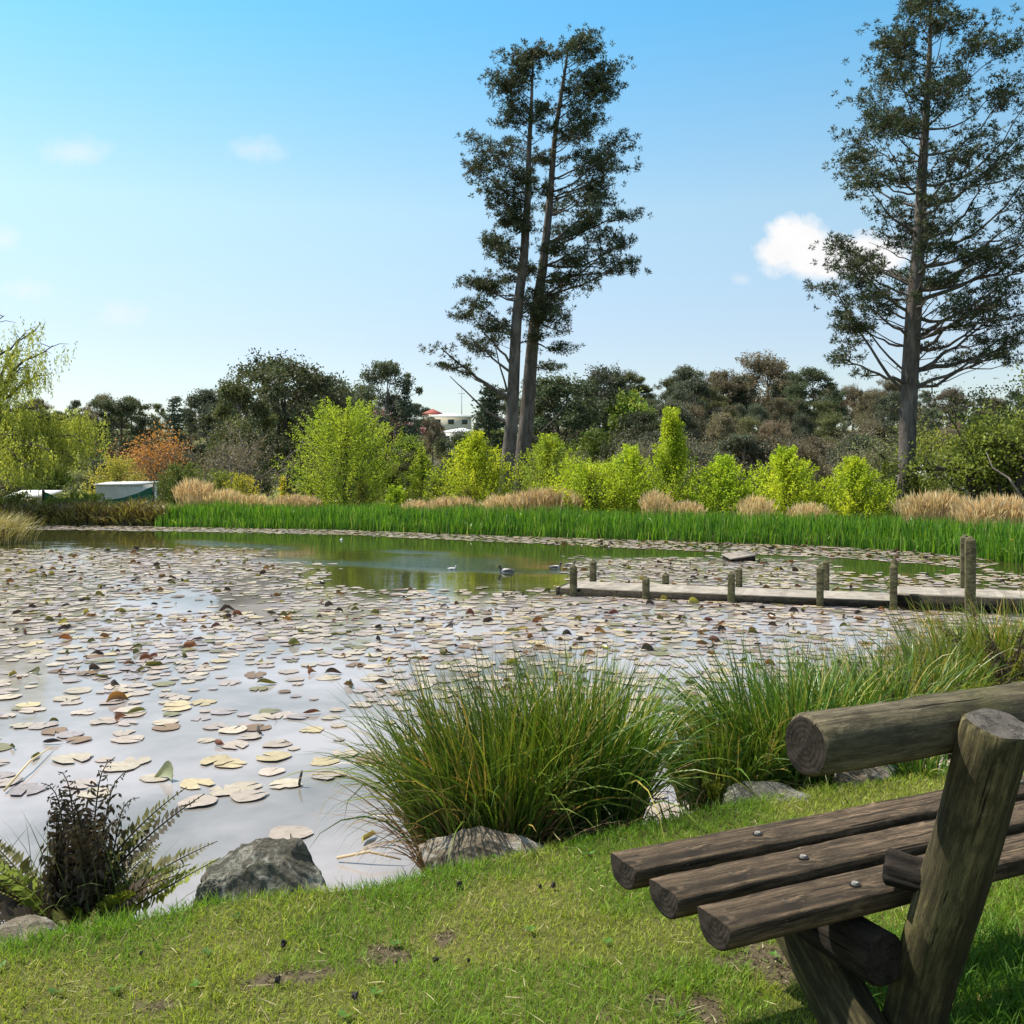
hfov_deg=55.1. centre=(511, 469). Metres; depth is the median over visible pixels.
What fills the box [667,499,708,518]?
plume grass
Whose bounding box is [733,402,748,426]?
gum tree
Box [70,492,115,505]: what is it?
shrub
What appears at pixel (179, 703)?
lily pad
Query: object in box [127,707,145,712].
curled leaf
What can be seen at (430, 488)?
sapling
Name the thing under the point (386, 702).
lily pad
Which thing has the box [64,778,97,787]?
lily pad
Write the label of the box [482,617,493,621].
curled leaf
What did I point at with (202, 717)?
lily pad
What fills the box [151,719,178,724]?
lily pad
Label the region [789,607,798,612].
curled leaf
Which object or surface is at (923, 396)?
gum tree
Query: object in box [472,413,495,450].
gum tree
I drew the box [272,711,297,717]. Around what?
lily pad
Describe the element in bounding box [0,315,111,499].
willow
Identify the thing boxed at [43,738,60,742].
curled leaf
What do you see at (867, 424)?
gum tree
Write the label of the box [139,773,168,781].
lily pad
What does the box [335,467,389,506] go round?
gum tree
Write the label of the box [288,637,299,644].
curled leaf
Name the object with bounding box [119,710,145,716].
lily pad
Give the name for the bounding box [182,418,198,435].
gum tree
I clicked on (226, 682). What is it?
lily pad
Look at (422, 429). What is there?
blossom tree
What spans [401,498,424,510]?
plume grass
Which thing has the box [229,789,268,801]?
lily pad
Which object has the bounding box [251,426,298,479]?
gum tree
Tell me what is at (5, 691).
lily pad
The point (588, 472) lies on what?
lime tree
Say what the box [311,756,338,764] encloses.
lily pad
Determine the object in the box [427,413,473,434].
house
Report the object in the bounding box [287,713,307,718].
lily pad
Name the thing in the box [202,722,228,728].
lily pad
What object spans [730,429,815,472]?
bare tree
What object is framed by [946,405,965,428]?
gum tree
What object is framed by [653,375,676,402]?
gum tree
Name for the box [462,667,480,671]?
lily pad
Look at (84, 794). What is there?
lily pad
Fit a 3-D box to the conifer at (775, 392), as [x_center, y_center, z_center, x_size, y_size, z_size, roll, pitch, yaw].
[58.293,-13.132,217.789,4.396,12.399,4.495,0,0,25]
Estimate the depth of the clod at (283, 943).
3.09 m
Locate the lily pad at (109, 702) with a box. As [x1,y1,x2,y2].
[98,699,123,703]
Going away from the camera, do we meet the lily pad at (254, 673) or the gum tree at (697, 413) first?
the lily pad at (254, 673)
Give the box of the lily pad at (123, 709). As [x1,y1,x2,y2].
[113,705,139,711]
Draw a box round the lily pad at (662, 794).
[653,792,666,797]
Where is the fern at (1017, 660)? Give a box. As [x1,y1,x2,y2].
[933,626,1023,686]
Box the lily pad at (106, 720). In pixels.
[89,716,119,723]
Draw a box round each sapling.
[350,478,375,507]
[402,446,439,507]
[421,475,445,501]
[458,487,478,507]
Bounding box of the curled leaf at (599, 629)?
[594,627,605,632]
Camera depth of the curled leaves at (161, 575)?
16.62 m
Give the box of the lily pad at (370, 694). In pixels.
[364,691,385,696]
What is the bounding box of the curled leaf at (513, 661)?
[506,658,516,663]
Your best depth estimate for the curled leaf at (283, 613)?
13.27 m
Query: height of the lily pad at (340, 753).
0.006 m
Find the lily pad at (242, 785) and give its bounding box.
[230,781,262,790]
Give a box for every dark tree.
[84,397,169,464]
[95,424,117,444]
[177,402,201,429]
[245,375,393,495]
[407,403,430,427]
[425,428,496,497]
[474,386,506,426]
[487,372,618,461]
[596,439,632,510]
[611,408,661,452]
[636,383,659,403]
[639,397,665,421]
[779,365,847,424]
[782,397,819,438]
[970,397,990,416]
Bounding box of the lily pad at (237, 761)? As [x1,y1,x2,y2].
[214,758,246,767]
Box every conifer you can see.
[150,398,198,480]
[392,390,417,477]
[462,384,505,486]
[481,455,500,501]
[726,375,758,431]
[768,384,779,419]
[791,378,812,427]
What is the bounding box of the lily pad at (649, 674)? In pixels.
[638,673,658,677]
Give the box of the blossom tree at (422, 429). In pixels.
[375,409,425,462]
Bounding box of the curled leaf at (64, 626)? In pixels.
[57,624,69,630]
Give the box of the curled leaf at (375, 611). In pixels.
[370,609,379,613]
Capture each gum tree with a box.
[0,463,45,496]
[13,402,38,416]
[28,398,52,412]
[45,436,80,469]
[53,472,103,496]
[66,399,82,423]
[74,412,109,432]
[81,447,129,474]
[82,392,118,427]
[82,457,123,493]
[109,430,134,450]
[118,395,147,429]
[125,435,159,464]
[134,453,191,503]
[149,403,169,429]
[165,432,198,467]
[171,387,235,469]
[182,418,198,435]
[194,373,295,496]
[200,433,238,469]
[240,439,259,467]
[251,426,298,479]
[290,450,335,505]
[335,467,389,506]
[349,358,426,463]
[364,394,383,411]
[370,407,395,437]
[385,450,438,501]
[418,414,445,463]
[440,442,464,469]
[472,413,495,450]
[561,428,577,442]
[563,363,643,443]
[568,449,588,507]
[614,429,677,494]
[620,368,650,407]
[650,431,690,500]
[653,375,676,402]
[653,396,714,472]
[662,363,712,399]
[662,380,705,422]
[666,376,719,433]
[677,401,724,451]
[679,441,719,509]
[694,409,745,473]
[695,386,737,440]
[700,367,757,426]
[702,432,776,503]
[710,431,781,500]
[719,416,760,440]
[724,349,805,415]
[724,371,764,408]
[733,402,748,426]
[744,403,781,435]
[756,419,793,455]
[761,396,800,441]
[769,440,841,503]
[776,433,841,495]
[781,370,812,405]
[784,411,825,448]
[801,400,843,438]
[812,385,844,423]
[813,411,848,463]
[821,433,876,503]
[834,383,873,429]
[836,416,855,444]
[847,387,885,421]
[850,414,898,456]
[851,390,890,428]
[867,447,893,470]
[870,389,923,440]
[876,378,900,428]
[878,421,898,443]
[891,422,927,452]
[917,390,937,424]
[917,405,938,441]
[917,407,945,444]
[927,385,978,422]
[935,425,965,443]
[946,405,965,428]
[947,421,969,431]
[967,410,986,425]
[981,396,1006,425]
[993,411,1017,428]
[1002,391,1023,410]
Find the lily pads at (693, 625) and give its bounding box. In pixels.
[0,525,1023,764]
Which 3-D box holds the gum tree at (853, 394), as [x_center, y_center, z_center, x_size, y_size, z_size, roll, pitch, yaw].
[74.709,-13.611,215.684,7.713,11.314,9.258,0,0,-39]
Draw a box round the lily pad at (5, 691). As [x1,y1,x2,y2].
[0,688,17,693]
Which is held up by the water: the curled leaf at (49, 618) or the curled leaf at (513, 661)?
the curled leaf at (49, 618)
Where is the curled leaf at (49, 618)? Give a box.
[44,616,53,621]
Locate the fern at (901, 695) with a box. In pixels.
[865,673,916,701]
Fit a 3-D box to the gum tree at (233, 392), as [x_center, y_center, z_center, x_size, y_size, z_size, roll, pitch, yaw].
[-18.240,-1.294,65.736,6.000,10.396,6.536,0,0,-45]
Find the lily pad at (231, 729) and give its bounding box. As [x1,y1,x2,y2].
[218,726,246,732]
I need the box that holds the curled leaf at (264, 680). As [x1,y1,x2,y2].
[255,678,276,683]
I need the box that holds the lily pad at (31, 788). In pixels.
[9,783,46,794]
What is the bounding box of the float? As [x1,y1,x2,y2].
[721,550,755,561]
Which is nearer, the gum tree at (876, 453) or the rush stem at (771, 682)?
the rush stem at (771, 682)
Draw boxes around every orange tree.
[91,421,196,501]
[104,437,163,497]
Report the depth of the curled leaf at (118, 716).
7.84 m
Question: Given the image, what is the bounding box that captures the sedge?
[0,509,51,544]
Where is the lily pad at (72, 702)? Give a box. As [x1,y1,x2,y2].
[60,700,82,703]
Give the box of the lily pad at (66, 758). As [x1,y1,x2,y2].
[51,753,92,762]
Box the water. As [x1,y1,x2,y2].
[0,525,1023,931]
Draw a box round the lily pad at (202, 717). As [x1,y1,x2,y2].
[190,715,210,720]
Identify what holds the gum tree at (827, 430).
on the ground at (264, 978)
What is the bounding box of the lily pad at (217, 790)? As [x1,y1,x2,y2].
[209,785,239,795]
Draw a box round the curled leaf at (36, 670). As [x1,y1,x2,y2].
[26,667,39,673]
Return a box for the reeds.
[155,498,1023,563]
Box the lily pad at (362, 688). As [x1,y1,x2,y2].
[352,687,375,691]
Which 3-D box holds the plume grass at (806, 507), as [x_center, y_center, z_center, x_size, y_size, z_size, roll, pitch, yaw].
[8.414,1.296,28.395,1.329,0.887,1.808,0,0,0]
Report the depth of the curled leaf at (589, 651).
10.57 m
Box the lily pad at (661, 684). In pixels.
[652,683,673,687]
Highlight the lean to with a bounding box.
[9,490,62,503]
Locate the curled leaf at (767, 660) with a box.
[765,659,775,665]
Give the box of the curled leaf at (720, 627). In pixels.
[717,625,725,630]
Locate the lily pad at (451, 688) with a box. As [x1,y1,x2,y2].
[442,687,463,690]
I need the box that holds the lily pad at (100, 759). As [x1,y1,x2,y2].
[94,757,113,761]
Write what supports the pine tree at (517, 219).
on the ground at (264, 978)
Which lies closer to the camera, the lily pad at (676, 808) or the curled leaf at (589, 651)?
the lily pad at (676, 808)
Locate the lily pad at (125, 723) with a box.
[118,720,137,725]
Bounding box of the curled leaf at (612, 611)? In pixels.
[608,609,618,613]
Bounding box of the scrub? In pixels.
[0,416,972,511]
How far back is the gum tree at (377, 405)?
205.84 m
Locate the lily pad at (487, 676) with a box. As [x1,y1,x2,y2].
[477,675,501,679]
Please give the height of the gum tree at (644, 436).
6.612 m
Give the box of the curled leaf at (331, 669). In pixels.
[325,667,340,672]
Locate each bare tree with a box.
[171,435,246,499]
[181,410,312,501]
[291,433,375,501]
[482,437,604,486]
[561,439,635,503]
[602,422,687,509]
[603,429,724,490]
[679,428,746,499]
[730,427,810,501]
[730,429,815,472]
[754,438,860,508]
[807,434,921,497]
[815,414,897,486]
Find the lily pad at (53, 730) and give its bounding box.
[41,727,67,733]
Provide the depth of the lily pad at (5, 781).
6.28 m
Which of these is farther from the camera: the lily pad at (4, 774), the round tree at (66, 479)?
the round tree at (66, 479)
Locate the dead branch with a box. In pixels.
[986,452,1023,498]
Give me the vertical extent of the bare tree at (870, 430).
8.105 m
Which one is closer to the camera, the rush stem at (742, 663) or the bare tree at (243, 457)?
the rush stem at (742, 663)
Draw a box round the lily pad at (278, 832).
[269,825,313,838]
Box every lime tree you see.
[271,396,416,507]
[423,428,527,509]
[491,431,600,505]
[527,456,648,516]
[594,443,664,514]
[615,405,720,515]
[678,453,770,517]
[736,443,839,519]
[805,454,909,527]
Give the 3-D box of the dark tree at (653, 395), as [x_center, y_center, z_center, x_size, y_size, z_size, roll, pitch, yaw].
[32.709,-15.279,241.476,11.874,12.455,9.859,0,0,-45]
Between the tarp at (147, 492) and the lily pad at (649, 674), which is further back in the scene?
the tarp at (147, 492)
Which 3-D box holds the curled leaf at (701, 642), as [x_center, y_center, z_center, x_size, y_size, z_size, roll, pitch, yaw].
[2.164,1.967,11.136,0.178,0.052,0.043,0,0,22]
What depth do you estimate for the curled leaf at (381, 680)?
9.11 m
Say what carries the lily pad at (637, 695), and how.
on the water
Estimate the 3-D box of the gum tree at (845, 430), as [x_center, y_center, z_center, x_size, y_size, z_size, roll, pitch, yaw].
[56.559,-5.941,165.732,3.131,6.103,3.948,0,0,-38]
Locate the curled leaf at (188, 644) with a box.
[183,641,197,647]
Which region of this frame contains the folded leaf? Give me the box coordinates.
[154,760,172,781]
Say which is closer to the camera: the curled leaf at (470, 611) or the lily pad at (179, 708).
the lily pad at (179, 708)
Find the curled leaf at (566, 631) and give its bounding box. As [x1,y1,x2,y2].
[562,629,571,634]
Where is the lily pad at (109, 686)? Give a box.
[104,683,127,688]
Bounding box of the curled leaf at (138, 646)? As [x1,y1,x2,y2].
[130,643,141,649]
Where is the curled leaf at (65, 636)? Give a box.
[58,634,71,639]
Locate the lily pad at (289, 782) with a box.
[269,778,302,788]
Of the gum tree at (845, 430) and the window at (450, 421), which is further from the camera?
the window at (450, 421)
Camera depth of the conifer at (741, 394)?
214.19 m
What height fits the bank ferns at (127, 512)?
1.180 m
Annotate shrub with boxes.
[0,489,44,506]
[31,495,76,505]
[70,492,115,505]
[79,454,147,497]
[149,460,208,505]
[201,468,245,500]
[223,470,263,497]
[273,475,289,501]
[381,484,407,507]
[843,463,894,519]
[880,471,958,514]
[933,474,1023,516]
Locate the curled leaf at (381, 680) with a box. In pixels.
[375,678,386,683]
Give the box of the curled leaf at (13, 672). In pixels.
[8,670,16,676]
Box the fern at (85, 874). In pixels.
[0,757,220,930]
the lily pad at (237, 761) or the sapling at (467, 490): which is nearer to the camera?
the lily pad at (237, 761)
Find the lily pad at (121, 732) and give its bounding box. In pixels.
[112,729,135,735]
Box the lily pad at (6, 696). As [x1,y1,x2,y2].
[0,694,21,698]
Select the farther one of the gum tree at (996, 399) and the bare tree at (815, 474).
the gum tree at (996, 399)
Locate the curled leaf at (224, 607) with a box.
[219,604,226,610]
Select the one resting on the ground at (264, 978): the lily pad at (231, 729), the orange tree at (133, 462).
the orange tree at (133, 462)
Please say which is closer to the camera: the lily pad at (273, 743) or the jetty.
the lily pad at (273, 743)
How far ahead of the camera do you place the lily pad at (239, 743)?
7.10 m
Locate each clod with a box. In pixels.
[275,975,279,983]
[281,939,286,947]
[351,991,357,999]
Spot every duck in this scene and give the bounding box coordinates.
[496,565,514,572]
[548,562,562,568]
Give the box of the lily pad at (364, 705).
[349,701,372,706]
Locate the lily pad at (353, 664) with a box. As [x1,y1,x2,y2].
[345,662,364,666]
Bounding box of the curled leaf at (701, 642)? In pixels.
[696,640,707,644]
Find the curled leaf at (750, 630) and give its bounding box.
[747,628,758,633]
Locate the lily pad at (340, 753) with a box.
[332,749,357,756]
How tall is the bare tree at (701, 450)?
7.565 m
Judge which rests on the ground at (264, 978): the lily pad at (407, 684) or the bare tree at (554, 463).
the bare tree at (554, 463)
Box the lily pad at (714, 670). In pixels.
[709,667,731,672]
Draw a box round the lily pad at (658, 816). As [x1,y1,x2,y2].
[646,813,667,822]
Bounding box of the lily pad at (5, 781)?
[0,777,23,785]
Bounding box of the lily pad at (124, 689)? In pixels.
[111,688,135,691]
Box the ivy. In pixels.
[877,459,918,518]
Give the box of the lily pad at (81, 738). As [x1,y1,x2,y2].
[65,736,91,742]
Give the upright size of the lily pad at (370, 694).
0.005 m
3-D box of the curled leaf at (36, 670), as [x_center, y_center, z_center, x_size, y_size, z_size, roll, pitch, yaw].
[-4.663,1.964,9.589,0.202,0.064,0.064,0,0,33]
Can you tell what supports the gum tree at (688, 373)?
on the ground at (264, 978)
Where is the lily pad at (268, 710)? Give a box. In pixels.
[259,708,280,712]
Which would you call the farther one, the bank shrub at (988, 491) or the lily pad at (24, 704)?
the bank shrub at (988, 491)
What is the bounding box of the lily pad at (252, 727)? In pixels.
[242,724,270,730]
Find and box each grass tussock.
[266,628,672,881]
[403,617,761,847]
[619,770,736,827]
[629,624,929,792]
[636,677,827,811]
[711,629,975,777]
[787,609,1022,763]
[841,589,1023,686]
[886,754,949,779]
[914,587,1023,662]
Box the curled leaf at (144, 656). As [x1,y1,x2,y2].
[139,653,150,659]
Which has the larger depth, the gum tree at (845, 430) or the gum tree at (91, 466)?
the gum tree at (845, 430)
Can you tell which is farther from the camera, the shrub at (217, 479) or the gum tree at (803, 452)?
the gum tree at (803, 452)
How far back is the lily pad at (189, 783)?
6.24 m
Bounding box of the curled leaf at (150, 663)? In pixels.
[144,661,162,665]
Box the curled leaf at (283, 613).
[279,611,286,616]
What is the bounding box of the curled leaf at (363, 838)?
[361,830,377,842]
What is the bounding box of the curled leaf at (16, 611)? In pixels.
[12,609,21,613]
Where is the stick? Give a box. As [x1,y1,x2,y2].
[298,770,302,786]
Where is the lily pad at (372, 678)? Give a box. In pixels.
[361,676,382,680]
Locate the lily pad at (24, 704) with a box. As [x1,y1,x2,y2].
[16,702,40,706]
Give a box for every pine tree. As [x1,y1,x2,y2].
[418,37,573,509]
[504,23,652,495]
[803,0,1023,514]
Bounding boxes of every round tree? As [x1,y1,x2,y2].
[11,462,88,501]
[352,455,404,506]
[386,434,431,487]
[484,426,503,452]
[561,422,625,470]
[595,387,661,456]
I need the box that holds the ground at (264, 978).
[0,428,1023,1023]
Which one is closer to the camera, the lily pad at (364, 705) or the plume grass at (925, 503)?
the lily pad at (364, 705)
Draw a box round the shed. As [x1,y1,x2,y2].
[93,481,157,502]
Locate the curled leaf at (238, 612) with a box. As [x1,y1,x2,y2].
[231,610,242,615]
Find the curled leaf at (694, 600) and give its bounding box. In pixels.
[688,597,699,603]
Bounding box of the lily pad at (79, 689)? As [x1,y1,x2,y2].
[63,687,91,692]
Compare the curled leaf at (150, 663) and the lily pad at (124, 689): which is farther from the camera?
the curled leaf at (150, 663)
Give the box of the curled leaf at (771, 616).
[768,614,776,618]
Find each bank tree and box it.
[843,420,961,503]
[885,367,1023,474]
[886,405,1023,510]
[893,401,1014,520]
[920,426,979,494]
[939,392,1023,519]
[950,352,1023,488]
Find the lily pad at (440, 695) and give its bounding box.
[428,693,451,698]
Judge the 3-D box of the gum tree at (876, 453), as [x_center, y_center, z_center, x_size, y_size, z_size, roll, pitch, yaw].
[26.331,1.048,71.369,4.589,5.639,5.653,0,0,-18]
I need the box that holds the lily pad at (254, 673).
[244,671,265,675]
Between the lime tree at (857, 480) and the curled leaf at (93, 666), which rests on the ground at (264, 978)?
the lime tree at (857, 480)
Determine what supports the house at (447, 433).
on the ground at (264, 978)
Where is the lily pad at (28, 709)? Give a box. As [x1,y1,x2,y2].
[19,707,45,712]
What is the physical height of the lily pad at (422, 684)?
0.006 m
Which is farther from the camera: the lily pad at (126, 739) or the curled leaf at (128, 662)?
the curled leaf at (128, 662)
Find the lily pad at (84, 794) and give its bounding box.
[76,787,109,797]
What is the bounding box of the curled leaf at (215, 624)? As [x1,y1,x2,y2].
[210,622,220,627]
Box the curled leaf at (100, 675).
[94,674,108,677]
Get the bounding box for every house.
[423,409,441,427]
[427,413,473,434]
[439,428,473,452]
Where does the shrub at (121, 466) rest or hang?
on the ground at (264, 978)
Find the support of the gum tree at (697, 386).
on the ground at (264, 978)
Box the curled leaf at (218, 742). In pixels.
[215,739,224,744]
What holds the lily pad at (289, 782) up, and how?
on the water
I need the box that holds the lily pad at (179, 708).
[162,704,191,710]
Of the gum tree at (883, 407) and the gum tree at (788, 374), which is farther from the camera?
the gum tree at (788, 374)
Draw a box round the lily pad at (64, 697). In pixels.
[52,695,80,700]
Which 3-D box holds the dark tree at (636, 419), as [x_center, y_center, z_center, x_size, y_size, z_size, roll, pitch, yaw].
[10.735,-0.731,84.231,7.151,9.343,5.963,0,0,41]
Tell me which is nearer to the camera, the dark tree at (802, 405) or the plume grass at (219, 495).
the plume grass at (219, 495)
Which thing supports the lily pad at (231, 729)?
on the water
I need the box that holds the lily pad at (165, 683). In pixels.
[152,681,175,685]
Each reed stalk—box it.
[3,746,51,790]
[337,850,400,859]
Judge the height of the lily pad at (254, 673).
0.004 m
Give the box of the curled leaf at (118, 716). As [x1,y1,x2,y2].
[114,712,126,721]
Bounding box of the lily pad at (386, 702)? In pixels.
[376,700,397,704]
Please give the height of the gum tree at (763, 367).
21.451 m
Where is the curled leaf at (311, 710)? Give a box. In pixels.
[303,709,320,712]
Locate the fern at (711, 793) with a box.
[701,775,724,801]
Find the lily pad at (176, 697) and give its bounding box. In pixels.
[169,695,191,699]
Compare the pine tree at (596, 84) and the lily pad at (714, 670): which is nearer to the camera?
the lily pad at (714, 670)
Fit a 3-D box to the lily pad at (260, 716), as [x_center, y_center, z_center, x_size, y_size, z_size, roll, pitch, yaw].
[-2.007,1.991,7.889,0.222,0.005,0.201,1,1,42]
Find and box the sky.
[0,0,1023,430]
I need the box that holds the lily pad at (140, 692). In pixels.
[127,690,149,694]
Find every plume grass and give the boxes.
[170,476,222,506]
[203,487,240,506]
[227,492,270,507]
[265,493,322,509]
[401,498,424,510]
[421,493,480,513]
[478,491,511,512]
[509,485,586,513]
[637,488,678,516]
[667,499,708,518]
[729,494,777,519]
[780,501,830,519]
[888,487,974,523]
[946,491,1023,537]
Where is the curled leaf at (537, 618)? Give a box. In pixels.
[531,616,542,621]
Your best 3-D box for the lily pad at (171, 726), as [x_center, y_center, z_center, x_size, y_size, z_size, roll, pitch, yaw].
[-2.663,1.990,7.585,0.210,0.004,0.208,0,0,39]
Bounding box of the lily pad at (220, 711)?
[210,708,236,713]
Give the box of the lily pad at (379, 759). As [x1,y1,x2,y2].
[355,754,381,762]
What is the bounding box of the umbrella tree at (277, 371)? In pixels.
[191,347,359,495]
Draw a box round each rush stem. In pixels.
[730,629,743,704]
[759,660,782,705]
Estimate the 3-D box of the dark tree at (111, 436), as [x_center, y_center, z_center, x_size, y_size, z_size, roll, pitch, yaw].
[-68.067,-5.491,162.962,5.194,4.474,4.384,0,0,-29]
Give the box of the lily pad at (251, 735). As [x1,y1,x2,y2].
[237,733,260,738]
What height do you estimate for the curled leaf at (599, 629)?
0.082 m
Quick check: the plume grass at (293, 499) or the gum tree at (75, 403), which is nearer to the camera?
the plume grass at (293, 499)
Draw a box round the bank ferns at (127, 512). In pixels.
[0,493,183,525]
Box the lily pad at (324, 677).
[316,675,340,679]
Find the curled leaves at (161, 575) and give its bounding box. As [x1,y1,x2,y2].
[0,540,1023,741]
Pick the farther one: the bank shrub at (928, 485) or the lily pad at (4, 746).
the bank shrub at (928, 485)
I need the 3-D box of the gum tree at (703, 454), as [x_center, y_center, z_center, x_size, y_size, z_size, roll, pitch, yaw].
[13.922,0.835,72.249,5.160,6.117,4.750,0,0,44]
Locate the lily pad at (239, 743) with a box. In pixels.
[220,740,247,748]
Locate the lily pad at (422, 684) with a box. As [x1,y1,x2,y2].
[414,683,432,687]
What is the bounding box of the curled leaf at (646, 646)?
[641,643,653,650]
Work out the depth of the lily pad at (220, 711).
8.08 m
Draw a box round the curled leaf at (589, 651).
[582,649,595,654]
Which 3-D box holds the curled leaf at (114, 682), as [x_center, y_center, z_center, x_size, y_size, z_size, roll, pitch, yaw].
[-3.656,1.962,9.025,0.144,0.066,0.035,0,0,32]
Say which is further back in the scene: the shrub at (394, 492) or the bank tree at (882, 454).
the bank tree at (882, 454)
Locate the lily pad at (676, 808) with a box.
[646,803,681,814]
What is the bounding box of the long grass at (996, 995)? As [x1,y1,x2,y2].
[865,906,1023,1023]
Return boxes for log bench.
[610,681,1023,1023]
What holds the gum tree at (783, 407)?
on the ground at (264, 978)
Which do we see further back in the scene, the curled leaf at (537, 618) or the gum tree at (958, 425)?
the gum tree at (958, 425)
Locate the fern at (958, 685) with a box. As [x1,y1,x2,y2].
[894,651,1023,694]
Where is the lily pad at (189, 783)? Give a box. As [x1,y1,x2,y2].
[180,778,214,788]
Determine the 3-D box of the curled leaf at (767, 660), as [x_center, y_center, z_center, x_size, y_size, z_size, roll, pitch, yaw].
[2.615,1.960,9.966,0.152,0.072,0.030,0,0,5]
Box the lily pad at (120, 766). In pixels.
[102,761,138,770]
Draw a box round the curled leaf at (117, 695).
[106,691,128,701]
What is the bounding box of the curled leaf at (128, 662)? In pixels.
[122,660,134,664]
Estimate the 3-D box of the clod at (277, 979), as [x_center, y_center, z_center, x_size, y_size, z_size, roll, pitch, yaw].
[-0.683,1.484,2.857,0.017,0.027,0.021,0,0,-3]
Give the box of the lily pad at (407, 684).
[389,683,413,687]
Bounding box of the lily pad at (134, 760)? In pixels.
[125,757,152,764]
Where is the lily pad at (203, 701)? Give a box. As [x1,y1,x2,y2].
[191,699,216,705]
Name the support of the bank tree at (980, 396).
on the ground at (264, 978)
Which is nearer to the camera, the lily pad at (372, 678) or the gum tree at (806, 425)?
the lily pad at (372, 678)
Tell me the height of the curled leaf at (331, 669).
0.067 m
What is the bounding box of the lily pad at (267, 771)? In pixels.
[258,767,284,775]
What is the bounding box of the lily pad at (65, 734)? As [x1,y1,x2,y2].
[56,731,83,737]
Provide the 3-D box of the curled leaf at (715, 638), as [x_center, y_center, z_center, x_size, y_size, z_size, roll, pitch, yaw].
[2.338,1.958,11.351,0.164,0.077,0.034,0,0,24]
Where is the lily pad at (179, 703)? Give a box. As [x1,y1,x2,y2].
[164,700,190,705]
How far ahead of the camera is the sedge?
26.63 m
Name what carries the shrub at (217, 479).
on the ground at (264, 978)
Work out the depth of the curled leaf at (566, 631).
11.78 m
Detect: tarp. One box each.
[42,487,70,503]
[103,483,153,505]
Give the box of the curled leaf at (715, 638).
[708,635,719,641]
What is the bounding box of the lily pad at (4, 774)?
[0,772,15,778]
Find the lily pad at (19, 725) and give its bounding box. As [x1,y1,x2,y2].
[9,722,32,727]
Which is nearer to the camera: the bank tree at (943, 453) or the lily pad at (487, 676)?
the lily pad at (487, 676)
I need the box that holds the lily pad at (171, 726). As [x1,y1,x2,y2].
[151,723,179,729]
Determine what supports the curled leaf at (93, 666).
on the lily pads at (693, 625)
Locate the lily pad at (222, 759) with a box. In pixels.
[200,754,233,764]
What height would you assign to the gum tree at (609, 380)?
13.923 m
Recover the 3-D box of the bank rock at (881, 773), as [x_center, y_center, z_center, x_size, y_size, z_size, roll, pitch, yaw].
[1.763,1.566,4.899,0.306,0.295,0.230,0,0,0]
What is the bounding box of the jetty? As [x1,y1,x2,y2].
[556,534,1023,613]
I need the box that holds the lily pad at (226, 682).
[218,680,240,684]
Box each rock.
[0,915,62,944]
[418,826,544,872]
[722,781,811,806]
[832,765,895,787]
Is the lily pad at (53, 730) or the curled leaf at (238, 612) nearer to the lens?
the lily pad at (53, 730)
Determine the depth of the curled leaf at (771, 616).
13.09 m
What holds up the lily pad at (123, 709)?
on the water
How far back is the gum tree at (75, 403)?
223.25 m
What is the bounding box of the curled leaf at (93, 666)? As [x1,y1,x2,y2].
[89,664,99,670]
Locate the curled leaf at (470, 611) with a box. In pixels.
[466,608,473,615]
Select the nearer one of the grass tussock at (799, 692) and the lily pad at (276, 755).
the grass tussock at (799, 692)
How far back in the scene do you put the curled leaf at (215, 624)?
12.43 m
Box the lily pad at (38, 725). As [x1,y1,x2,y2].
[28,721,58,728]
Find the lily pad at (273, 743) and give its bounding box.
[262,739,292,746]
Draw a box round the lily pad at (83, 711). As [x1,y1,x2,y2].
[70,709,95,713]
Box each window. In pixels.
[448,419,454,423]
[461,419,467,424]
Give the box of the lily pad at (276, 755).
[256,751,291,760]
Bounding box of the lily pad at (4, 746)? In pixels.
[0,743,11,750]
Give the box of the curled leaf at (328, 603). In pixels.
[325,601,333,605]
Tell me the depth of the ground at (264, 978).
3.01 m
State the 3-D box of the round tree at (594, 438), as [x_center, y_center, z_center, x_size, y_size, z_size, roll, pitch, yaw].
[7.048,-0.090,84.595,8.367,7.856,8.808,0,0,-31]
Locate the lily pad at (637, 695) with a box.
[625,694,648,698]
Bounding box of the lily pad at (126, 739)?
[110,735,143,742]
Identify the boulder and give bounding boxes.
[194,837,328,907]
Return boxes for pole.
[458,384,464,414]
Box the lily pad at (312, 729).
[299,726,323,731]
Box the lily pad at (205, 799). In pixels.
[178,794,217,807]
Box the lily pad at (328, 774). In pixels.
[311,770,345,778]
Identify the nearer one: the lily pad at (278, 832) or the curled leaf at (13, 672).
the lily pad at (278, 832)
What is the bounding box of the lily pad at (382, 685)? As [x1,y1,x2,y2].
[374,683,394,687]
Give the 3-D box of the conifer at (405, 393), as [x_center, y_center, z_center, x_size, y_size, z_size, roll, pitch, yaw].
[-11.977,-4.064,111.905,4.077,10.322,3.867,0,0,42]
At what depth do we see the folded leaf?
6.34 m
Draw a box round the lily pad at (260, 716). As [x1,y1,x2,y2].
[249,713,274,719]
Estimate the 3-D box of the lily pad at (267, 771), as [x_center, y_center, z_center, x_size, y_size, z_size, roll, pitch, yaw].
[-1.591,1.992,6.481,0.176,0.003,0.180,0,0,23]
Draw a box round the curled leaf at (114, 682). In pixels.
[111,679,119,685]

